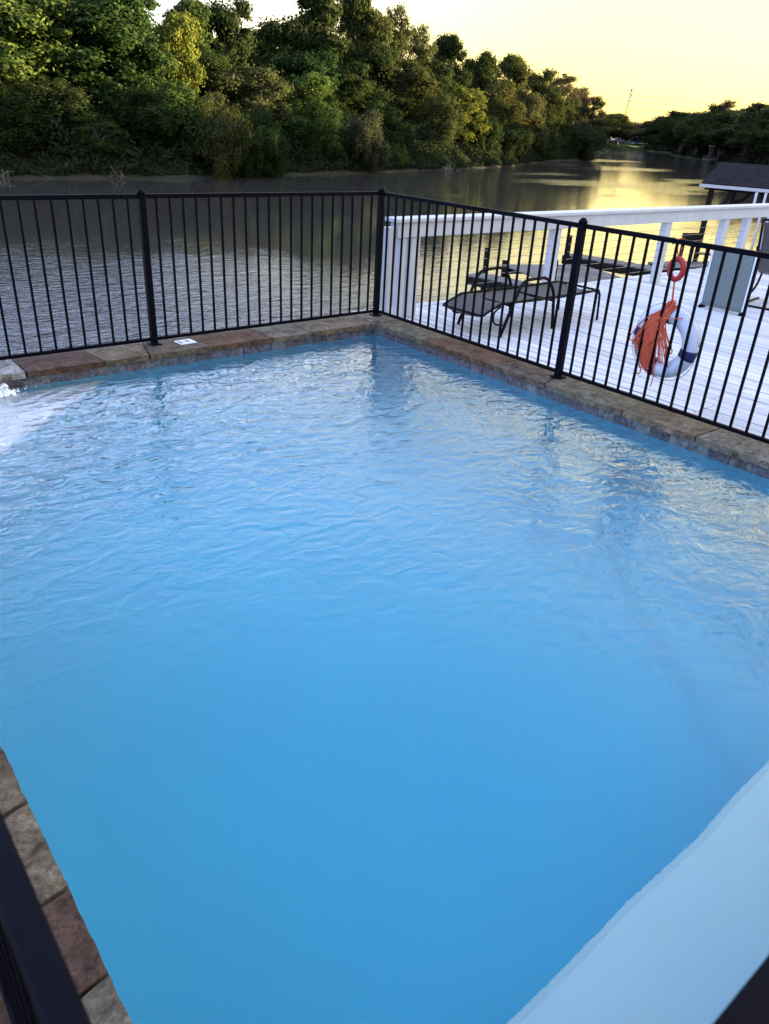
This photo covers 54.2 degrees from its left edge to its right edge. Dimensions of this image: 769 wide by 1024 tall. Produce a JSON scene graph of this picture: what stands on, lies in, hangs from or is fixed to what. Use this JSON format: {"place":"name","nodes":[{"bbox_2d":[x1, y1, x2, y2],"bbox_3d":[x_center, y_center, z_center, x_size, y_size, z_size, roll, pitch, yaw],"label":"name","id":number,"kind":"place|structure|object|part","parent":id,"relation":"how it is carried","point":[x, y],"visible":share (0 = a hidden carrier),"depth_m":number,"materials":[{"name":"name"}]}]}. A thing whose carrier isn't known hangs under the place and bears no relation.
{"place":"outdoors","nodes":[
{"label":"outdoors","id":0,"kind":"place"},
{"bbox_2d":[0,133,599,179],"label":"bank","id":1,"kind":"structure","parent":0,"point":[79,174],"depth_m":51.83,"materials":[{"name":"green plant"}]},
{"bbox_2d":[0,169,11,178],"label":"dead branches","id":2,"kind":"object","parent":1,"relation":"on","point":[2,177],"visible":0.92,"depth_m":45.74,"materials":[{"name":"grey wood"}]},
{"bbox_2d":[0,86,62,153],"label":"tree","id":3,"kind":"object","parent":1,"relation":"on","point":[15,117],"visible":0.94,"depth_m":47.12,"materials":[{"name":"green plant"}]},
{"bbox_2d":[0,0,85,102],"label":"tree","id":4,"kind":"object","parent":1,"relation":"on","point":[16,21],"visible":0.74,"depth_m":49.37,"materials":[{"name":"green plant"}]},
{"bbox_2d":[5,0,80,42],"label":"tree","id":5,"kind":"object","parent":1,"relation":"on","point":[49,18],"depth_m":54.78,"materials":[{"name":"green plant"}]},
{"bbox_2d":[10,74,107,149],"bbox_3d":[-22.859,-26.890,51.144,7.298,5.196,8.346,-8,30,-21],"label":"tree","id":6,"kind":"object","parent":1,"relation":"on","point":[56,90],"visible":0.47,"depth_m":49.11,"materials":[{"name":"green plant"}]},
{"bbox_2d":[5,0,175,110],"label":"tree","id":7,"kind":"object","parent":1,"relation":"on","point":[110,40],"visible":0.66,"depth_m":52.35,"materials":[{"name":"green plant"}]},
{"bbox_2d":[27,0,160,40],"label":"tree","id":8,"kind":"object","parent":1,"relation":"on","point":[130,9],"visible":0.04,"depth_m":57.78,"materials":[{"name":"green plant"}]},
{"bbox_2d":[68,112,123,162],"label":"tree","id":9,"kind":"object","parent":1,"relation":"on","point":[96,128],"visible":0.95,"depth_m":49.17,"materials":[{"name":"green plant"}]},
{"bbox_2d":[107,165,126,178],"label":"dead branches","id":10,"kind":"object","parent":1,"relation":"on","point":[122,177],"visible":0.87,"depth_m":49.79,"materials":[{"name":"wood"}]},
{"bbox_2d":[77,0,166,76],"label":"tree","id":11,"kind":"object","parent":1,"relation":"on","point":[142,14],"visible":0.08,"depth_m":58.81,"materials":[{"name":"green plant"}]},
{"bbox_2d":[88,85,171,149],"bbox_3d":[-18.461,-28.260,53.885,7.245,4.561,7.887,0,28,-7],"label":"tree","id":12,"kind":"object","parent":1,"relation":"on","point":[123,116],"visible":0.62,"depth_m":52.28,"materials":[{"name":"green plant"}]},
{"bbox_2d":[97,40,183,110],"bbox_3d":[-18.025,-31.502,56.726,7.346,7.064,6.051,1,28,-4],"label":"tree","id":13,"kind":"object","parent":1,"relation":"on","point":[156,68],"visible":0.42,"depth_m":55.29,"materials":[{"name":"green plant"}]},
{"bbox_2d":[140,79,211,160],"bbox_3d":[-14.567,-28.077,54.225,6.590,5.690,7.303,-17,34,-34],"label":"tree","id":14,"kind":"object","parent":1,"relation":"on","point":[176,108],"visible":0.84,"depth_m":52.35,"materials":[{"name":"green plant"}]},
{"bbox_2d":[145,9,208,100],"bbox_3d":[-16.615,-34.074,59.506,5.076,9.782,5.734,-8,29,-20],"label":"tree","id":15,"kind":"object","parent":1,"relation":"on","point":[183,28],"visible":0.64,"depth_m":57.49,"materials":[{"name":"green plant"}]},
{"bbox_2d":[157,0,217,54],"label":"tree","id":16,"kind":"object","parent":1,"relation":"on","point":[200,10],"visible":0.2,"depth_m":68.20,"materials":[{"name":"green plant"}]},
{"bbox_2d":[179,87,255,180],"bbox_3d":[-12.133,-26.355,54.724,5.489,8.732,6.550,-1,28,-8],"label":"thicket","id":17,"kind":"object","parent":1,"relation":"on","point":[225,135],"visible":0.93,"depth_m":53.17,"materials":[{"name":"green plant"}]},
{"bbox_2d":[190,46,247,121],"bbox_3d":[-15.432,-35.935,64.869,8.480,7.397,6.855,4,27,2],"label":"tree","id":18,"kind":"object","parent":1,"relation":"on","point":[214,61],"visible":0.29,"depth_m":62.49,"materials":[{"name":"green plant"}]},
{"bbox_2d":[197,0,263,71],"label":"tree","id":19,"kind":"object","parent":1,"relation":"on","point":[226,23],"visible":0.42,"depth_m":72.06,"materials":[{"name":"green plant"}]},
{"bbox_2d":[228,102,270,131],"bbox_3d":[-10.795,-29.501,59.751,5.039,6.381,4.192,-16,33,-32],"label":"thicket","id":20,"kind":"object","parent":1,"relation":"on","point":[260,108],"visible":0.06,"depth_m":59.06,"materials":[{"name":"green plant"}]},
{"bbox_2d":[204,61,298,126],"bbox_3d":[-12.167,-35.350,65.291,8.412,7.020,8.525,-16,33,-33],"label":"tree","id":21,"kind":"object","parent":1,"relation":"on","point":[268,93],"visible":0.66,"depth_m":62.98,"materials":[{"name":"green plant"}]},
{"bbox_2d":[234,23,278,100],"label":"tree","id":22,"kind":"object","parent":1,"relation":"on","point":[256,61],"visible":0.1,"depth_m":76.87,"materials":[{"name":"green plant"}]},
{"bbox_2d":[240,106,293,177],"bbox_3d":[-9.661,-27.332,57.886,5.092,7.389,6.046,13,29,18],"label":"thicket","id":23,"kind":"object","parent":1,"relation":"on","point":[268,149],"visible":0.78,"depth_m":56.87,"materials":[{"name":"green plant"}]},
{"bbox_2d":[95,38,457,132],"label":"brush wall","id":24,"kind":"structure","parent":1,"relation":"on","point":[231,104],"depth_m":78.92,"materials":[{"name":"green plant"}]},
{"bbox_2d":[251,7,320,102],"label":"tree","id":25,"kind":"object","parent":1,"relation":"on","point":[289,35],"visible":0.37,"depth_m":76.91,"materials":[{"name":"green plant"}]},
{"bbox_2d":[0,102,594,176],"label":"undergrowth","id":26,"kind":"object","parent":1,"relation":"on","point":[136,153],"visible":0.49,"depth_m":54.41,"materials":[{"name":"green plant"}]},
{"bbox_2d":[265,48,342,124],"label":"tree","id":27,"kind":"object","parent":1,"relation":"on","point":[301,65],"visible":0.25,"depth_m":71.33,"materials":[{"name":"green plant"}]},
{"bbox_2d":[284,70,335,119],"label":"tree","id":28,"kind":"object","parent":1,"relation":"on","point":[310,85],"visible":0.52,"depth_m":66.37,"materials":[{"name":"green plant"}]},
{"bbox_2d":[283,94,354,160],"bbox_3d":[-5.823,-33.307,65.213,6.233,5.145,6.072,-5,29,-15],"label":"tree","id":29,"kind":"object","parent":1,"relation":"on","point":[314,127],"visible":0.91,"depth_m":63.97,"materials":[{"name":"green plant"}]},
{"bbox_2d":[292,0,360,68],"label":"tree","id":30,"kind":"object","parent":1,"relation":"on","point":[325,13],"visible":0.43,"depth_m":78.24,"materials":[{"name":"green plant"}]},
{"bbox_2d":[326,58,379,119],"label":"tree","id":31,"kind":"object","parent":1,"relation":"on","point":[353,91],"visible":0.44,"depth_m":77.12,"materials":[{"name":"green plant"}]},
{"bbox_2d":[332,105,393,172],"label":"thicket","id":32,"kind":"object","parent":1,"relation":"on","point":[360,135],"visible":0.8,"depth_m":68.15,"materials":[{"name":"green plant"}]},
{"bbox_2d":[335,0,399,112],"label":"tree","id":33,"kind":"object","parent":1,"relation":"on","point":[362,22],"visible":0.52,"depth_m":82.84,"materials":[{"name":"green plant"}]},
{"bbox_2d":[355,39,407,112],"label":"tree","id":34,"kind":"object","parent":1,"relation":"on","point":[379,57],"visible":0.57,"depth_m":81.61,"materials":[{"name":"green plant"}]},
{"bbox_2d":[352,95,420,152],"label":"tree","id":35,"kind":"object","parent":1,"relation":"on","point":[391,116],"visible":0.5,"depth_m":75.38,"materials":[{"name":"green plant"}]},
{"bbox_2d":[388,143,410,167],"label":"shrub","id":36,"kind":"object","parent":1,"relation":"on","point":[401,154],"visible":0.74,"depth_m":74.58,"materials":[{"name":"green plant"}]},
{"bbox_2d":[383,0,416,71],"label":"tree","id":37,"kind":"object","parent":1,"relation":"on","point":[403,34],"visible":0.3,"depth_m":91.09,"materials":[{"name":"green plant"}]},
{"bbox_2d":[400,21,437,64],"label":"tree","id":38,"kind":"object","parent":1,"relation":"on","point":[421,52],"visible":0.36,"depth_m":96.07,"materials":[{"name":"green plant"}]},
{"bbox_2d":[387,56,462,127],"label":"tree","id":39,"kind":"object","parent":1,"relation":"on","point":[411,93],"visible":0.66,"depth_m":85.01,"materials":[{"name":"green plant"}]},
{"bbox_2d":[414,57,459,121],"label":"tree","id":40,"kind":"object","parent":1,"relation":"on","point":[442,73],"visible":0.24,"depth_m":90.55,"materials":[{"name":"green plant"}]},
{"bbox_2d":[413,90,467,150],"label":"tree","id":41,"kind":"object","parent":1,"relation":"on","point":[440,115],"visible":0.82,"depth_m":83.38,"materials":[{"name":"green plant"}]},
{"bbox_2d":[429,30,474,93],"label":"tree","id":42,"kind":"object","parent":1,"relation":"on","point":[449,48],"visible":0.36,"depth_m":102.70,"materials":[{"name":"green plant"}]},
{"bbox_2d":[446,85,492,149],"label":"tree","id":43,"kind":"object","parent":1,"relation":"on","point":[467,100],"visible":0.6,"depth_m":89.15,"materials":[{"name":"green plant"}]},
{"bbox_2d":[454,114,505,157],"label":"thicket","id":44,"kind":"object","parent":1,"relation":"on","point":[494,134],"visible":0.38,"depth_m":92.10,"materials":[{"name":"green plant"}]},
{"bbox_2d":[459,46,503,109],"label":"tree","id":45,"kind":"object","parent":1,"relation":"on","point":[484,71],"visible":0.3,"depth_m":110.19,"materials":[{"name":"green plant"}]},
{"bbox_2d":[477,76,530,130],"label":"tree","id":46,"kind":"object","parent":1,"relation":"on","point":[501,109],"visible":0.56,"depth_m":101.03,"materials":[{"name":"green plant"}]},
{"bbox_2d":[492,119,535,162],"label":"thicket","id":47,"kind":"object","parent":1,"relation":"on","point":[517,139],"visible":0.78,"depth_m":98.22,"materials":[{"name":"green plant"}]},
{"bbox_2d":[495,51,534,103],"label":"tree","id":48,"kind":"object","parent":1,"relation":"on","point":[513,67],"visible":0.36,"depth_m":116.75,"materials":[{"name":"green plant"}]},
{"bbox_2d":[512,84,553,151],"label":"tree","id":49,"kind":"object","parent":1,"relation":"on","point":[535,124],"visible":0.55,"depth_m":111.97,"materials":[{"name":"green plant"}]},
{"bbox_2d":[516,65,567,116],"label":"tree","id":50,"kind":"object","parent":1,"relation":"on","point":[538,83],"visible":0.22,"depth_m":128.31,"materials":[{"name":"green plant"}]},
{"bbox_2d":[530,122,565,155],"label":"thicket","id":51,"kind":"object","parent":1,"relation":"on","point":[554,142],"visible":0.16,"depth_m":117.52,"materials":[{"name":"green plant"}]},
{"bbox_2d":[539,86,573,149],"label":"tree","id":52,"kind":"object","parent":1,"relation":"on","point":[555,107],"visible":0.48,"depth_m":127.26,"materials":[{"name":"green plant"}]},
{"bbox_2d":[547,70,581,109],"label":"tree","id":53,"kind":"object","parent":1,"relation":"on","point":[563,81],"visible":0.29,"depth_m":146.73,"materials":[{"name":"green plant"}]},
{"bbox_2d":[542,111,599,157],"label":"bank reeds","id":54,"kind":"object","parent":1,"relation":"on","point":[564,149],"visible":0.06,"depth_m":130.23,"materials":[{"name":"green plant"}]},
{"bbox_2d":[560,121,588,155],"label":"thicket","id":55,"kind":"object","parent":1,"relation":"on","point":[576,146],"visible":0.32,"depth_m":131.43,"materials":[{"name":"green plant"}]},
{"bbox_2d":[562,97,588,123],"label":"tree","id":56,"kind":"object","parent":1,"relation":"on","point":[574,105],"visible":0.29,"depth_m":139.61,"materials":[{"name":"green plant"}]},
{"bbox_2d":[567,85,596,125],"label":"tree","id":57,"kind":"object","parent":1,"relation":"on","point":[583,95],"visible":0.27,"depth_m":157.53,"materials":[{"name":"green plant"}]},
{"bbox_2d":[567,119,610,160],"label":"thicket","id":58,"kind":"object","parent":1,"relation":"on","point":[591,139],"visible":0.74,"depth_m":131.13,"materials":[{"name":"green plant"}]},
{"bbox_2d":[574,95,611,132],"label":"tree","id":59,"kind":"object","parent":1,"relation":"on","point":[591,111],"visible":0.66,"depth_m":135.84,"materials":[{"name":"green plant"}]},
{"bbox_2d":[0,150,768,360],"bbox_3d":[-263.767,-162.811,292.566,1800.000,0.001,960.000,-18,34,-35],"label":"river","id":60,"kind":"structure","parent":0,"point":[610,179],"depth_m":30.89,"materials":[{"name":"grey liquid"}]},
{"bbox_2d":[468,248,558,290],"bbox_3d":[3.202,-5.338,19.298,0.762,2.420,2.400,-23,37,-40],"label":"dock","id":61,"kind":"object","parent":60,"relation":"in","point":[490,280],"visible":0.25,"depth_m":19.21,"materials":[{"name":"brown wood"}]},
{"bbox_2d":[352,267,768,438],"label":"deck","id":62,"kind":"structure","parent":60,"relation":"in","point":[754,373],"depth_m":7.86,"materials":[{"name":"white wood"}]},
{"bbox_2d":[442,266,600,337],"bbox_3d":[1.546,-2.344,8.204,1.956,0.581,0.654,-18,34,-35],"label":"sun lounger","id":63,"kind":"object","parent":62,"relation":"on","point":[542,291],"visible":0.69,"depth_m":8.04,"materials":[{"name":"grey fabric"}]},
{"bbox_2d":[380,203,768,316],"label":"deck railing","id":64,"kind":"object","parent":62,"relation":"on","point":[666,217],"visible":0.59,"depth_m":9.34,"materials":[{"name":"white paint"}]},
{"bbox_2d":[698,250,756,315],"bbox_3d":[4.290,-2.883,9.343,0.120,0.758,0.594,-19,35,-36],"label":"storage cabinet","id":65,"kind":"object","parent":62,"relation":"on","point":[743,281],"visible":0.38,"depth_m":9.32,"materials":[{"name":"grey plastic"}]},
{"bbox_3d":[4.263,-2.890,9.313,0.010,0.655,0.520,-19,35,-36],"label":"door","id":66,"kind":"part","parent":65,"relation":"part of","materials":[{"name":"grey plastic"}]},
{"bbox_2d":[748,218,768,309],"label":"patio chair","id":67,"kind":"object","parent":62,"relation":"on","point":[763,267],"visible":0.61,"depth_m":9.70,"materials":[{"name":"grey fabric"}]},
{"bbox_2d":[500,260,621,284],"bbox_3d":[5.000,-6.021,20.671,2.600,2.550,3.182,-6,29,-18],"label":"dock","id":68,"kind":"object","parent":60,"relation":"in","point":[534,272],"visible":0.34,"depth_m":20.68,"materials":[{"name":"brown wood"}]},
{"bbox_2d":[561,235,666,275],"bbox_3d":[6.627,-6.763,22.098,3.000,2.420,1.010,26,35,36],"label":"dock","id":69,"kind":"object","parent":60,"relation":"in","point":[608,265],"visible":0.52,"depth_m":21.66,"materials":[{"name":"brown wood"}]},
{"bbox_2d":[648,261,708,270],"bbox_3d":[9.156,-6.674,22.863,2.400,1.920,1.055,-7,29,-20],"label":"dock","id":70,"kind":"object","parent":60,"relation":"in","point":[695,264],"visible":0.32,"depth_m":22.28,"materials":[{"name":"brown wood"}]},
{"bbox_2d":[679,233,706,263],"bbox_3d":[9.326,-7.917,22.558,0.720,0.820,0.510,-7,29,-20],"label":"dock bench","id":71,"kind":"object","parent":70,"relation":"on","point":[690,236],"visible":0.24,"depth_m":22.64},
{"bbox_2d":[692,162,768,260],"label":"boathouse","id":72,"kind":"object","parent":60,"relation":"in","point":[734,178],"visible":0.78,"depth_m":27.05,"materials":[{"name":"wood"}]},
{"bbox_2d":[144,0,768,123],"label":"sky","id":73,"kind":"structure","parent":0,"point":[700,51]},
{"bbox_2d":[601,141,720,163],"bbox_3d":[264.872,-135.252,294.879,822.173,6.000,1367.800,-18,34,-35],"label":"bank","id":74,"kind":"structure","parent":0,"point":[625,145],"depth_m":250.29,"materials":[{"name":"green plant"}]},
{"bbox_2d":[594,111,636,144],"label":"tree","id":75,"kind":"object","parent":74,"relation":"on","point":[616,125],"visible":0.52,"depth_m":235.41,"materials":[{"name":"green plant"}]},
{"bbox_2d":[611,138,624,142],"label":"parked car","id":76,"kind":"object","parent":74,"relation":"on","point":[619,140],"visible":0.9,"depth_m":247.28,"materials":[{"name":"white paint"}]},
{"bbox_2d":[611,121,641,143],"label":"tree","id":77,"kind":"object","parent":74,"relation":"on","point":[631,130],"visible":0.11,"depth_m":258.35,"materials":[{"name":"green plant"}]},
{"bbox_2d":[627,120,663,148],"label":"tree","id":78,"kind":"object","parent":74,"relation":"on","point":[639,138],"visible":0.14,"depth_m":240.37,"materials":[{"name":"green plant"}]},
{"bbox_2d":[634,115,678,150],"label":"tree","id":79,"kind":"object","parent":74,"relation":"on","point":[649,132],"visible":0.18,"depth_m":218.47,"materials":[{"name":"green plant"}]},
{"bbox_2d":[649,109,689,153],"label":"tree","id":80,"kind":"object","parent":74,"relation":"on","point":[668,121],"visible":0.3,"depth_m":195.83,"materials":[{"name":"green plant"}]},
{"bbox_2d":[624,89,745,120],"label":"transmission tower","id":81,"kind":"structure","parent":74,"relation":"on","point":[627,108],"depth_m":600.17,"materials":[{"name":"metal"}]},
{"bbox_2d":[666,110,710,155],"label":"tree","id":82,"kind":"object","parent":74,"relation":"on","point":[680,134],"visible":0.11,"depth_m":177.77,"materials":[{"name":"green plant"}]},
{"bbox_2d":[643,142,768,164],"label":"bank brush","id":83,"kind":"object","parent":74,"relation":"on","point":[741,155],"visible":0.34,"depth_m":152.23,"materials":[{"name":"green plant"}]},
{"bbox_2d":[672,104,740,158],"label":"tree","id":84,"kind":"object","parent":74,"relation":"on","point":[693,122],"visible":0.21,"depth_m":165.04,"materials":[{"name":"green plant"}]},
{"bbox_2d":[702,146,719,162],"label":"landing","id":85,"kind":"object","parent":74,"relation":"on","point":[711,159],"visible":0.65,"depth_m":162.90,"materials":[{"name":"grey wood"}]},
{"bbox_2d":[696,109,744,152],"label":"tree","id":86,"kind":"object","parent":74,"relation":"on","point":[725,116],"visible":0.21,"depth_m":152.36,"materials":[{"name":"green plant"}]},
{"bbox_2d":[700,98,745,158],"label":"tree","id":87,"kind":"object","parent":74,"relation":"on","point":[725,106],"visible":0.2,"depth_m":158.43,"materials":[{"name":"green plant"}]},
{"bbox_2d":[707,112,749,148],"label":"tree","id":88,"kind":"object","parent":74,"relation":"on","point":[725,131],"visible":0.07,"depth_m":145.38,"materials":[{"name":"green plant"}]},
{"bbox_2d":[725,101,768,153],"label":"tree","id":89,"kind":"object","parent":74,"relation":"on","point":[750,113],"visible":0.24,"depth_m":129.19,"materials":[{"name":"green plant"}]},
{"bbox_2d":[733,106,768,155],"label":"tree","id":90,"kind":"object","parent":74,"relation":"on","point":[756,133],"visible":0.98,"depth_m":120.64,"materials":[{"name":"green plant"}]},
{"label":"terrace","id":91,"kind":"structure","parent":0,"visible":0},
{"bbox_2d":[0,313,768,1023],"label":"pool coping","id":92,"kind":"object","parent":91,"relation":"on","point":[90,975],"visible":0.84,"depth_m":5.55,"materials":[{"name":"brown stone"}]},
{"bbox_2d":[0,811,91,1023],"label":"pool fence","id":93,"kind":"object","parent":92,"relation":"on","point":[37,985],"visible":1,"depth_m":0.62,"materials":[{"name":"black metal"}]},
{"bbox_2d":[174,339,196,344],"bbox_3d":[-1.747,-1.494,6.588,0.154,0.009,0.130,-21,36,-38],"label":"depth marker","id":94,"kind":"object","parent":92,"relation":"on","point":[185,341],"visible":1,"depth_m":6.57,"materials":[{"name":"white ceramic"}]},
{"bbox_2d":[0,187,384,359],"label":"pool fence","id":95,"kind":"object","parent":92,"relation":"on","point":[140,196],"visible":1,"depth_m":6.39,"materials":[{"name":"black metal"}]},
{"bbox_2d":[377,192,768,443],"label":"pool fence","id":96,"kind":"object","parent":92,"relation":"on","point":[582,225],"visible":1,"depth_m":5.89,"materials":[{"name":"black metal"}]},
{"bbox_2d":[629,282,682,386],"bbox_3d":[1.969,-1.305,5.481,0.090,0.771,0.378,-18,34,-35],"label":"rope coil","id":97,"kind":"object","parent":96,"relation":"hanging from","point":[651,325],"visible":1,"depth_m":5.46,"materials":[{"name":"orange fabric"}]},
{"bbox_2d":[631,303,700,380],"bbox_3d":[2.050,-1.243,5.493,0.110,0.551,0.545,-18,34,-35],"label":"life ring","id":98,"kind":"object","parent":96,"relation":"hanging from","point":[693,344],"visible":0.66,"depth_m":5.36,"materials":[{"name":"white plastic"}]},
{"bbox_2d":[667,236,686,281],"bbox_3d":[2.028,-1.750,5.207,0.085,0.302,0.142,-18,34,-35],"label":"throw float","id":99,"kind":"object","parent":96,"relation":"hanging from","point":[682,262],"visible":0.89,"depth_m":5.21,"materials":[{"name":"red plastic"}]},
{"bbox_2d":[713,955,768,1023],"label":"pool fence","id":100,"kind":"object","parent":92,"relation":"on","point":[748,1003],"visible":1,"depth_m":0.60,"materials":[{"name":"black metal"}]},
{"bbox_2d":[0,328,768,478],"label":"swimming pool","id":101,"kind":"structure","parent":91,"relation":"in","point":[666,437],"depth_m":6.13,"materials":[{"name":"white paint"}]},
{"bbox_2d":[0,334,768,1023],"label":"pool water","id":102,"kind":"structure","parent":101,"relation":"in","point":[372,678],"depth_m":2.86,"materials":[{"name":"blue liquid"}]},
{"bbox_2d":[0,383,35,399],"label":"foam","id":103,"kind":"object","parent":102,"relation":"on","point":[5,392],"visible":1,"depth_m":5.50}
]}

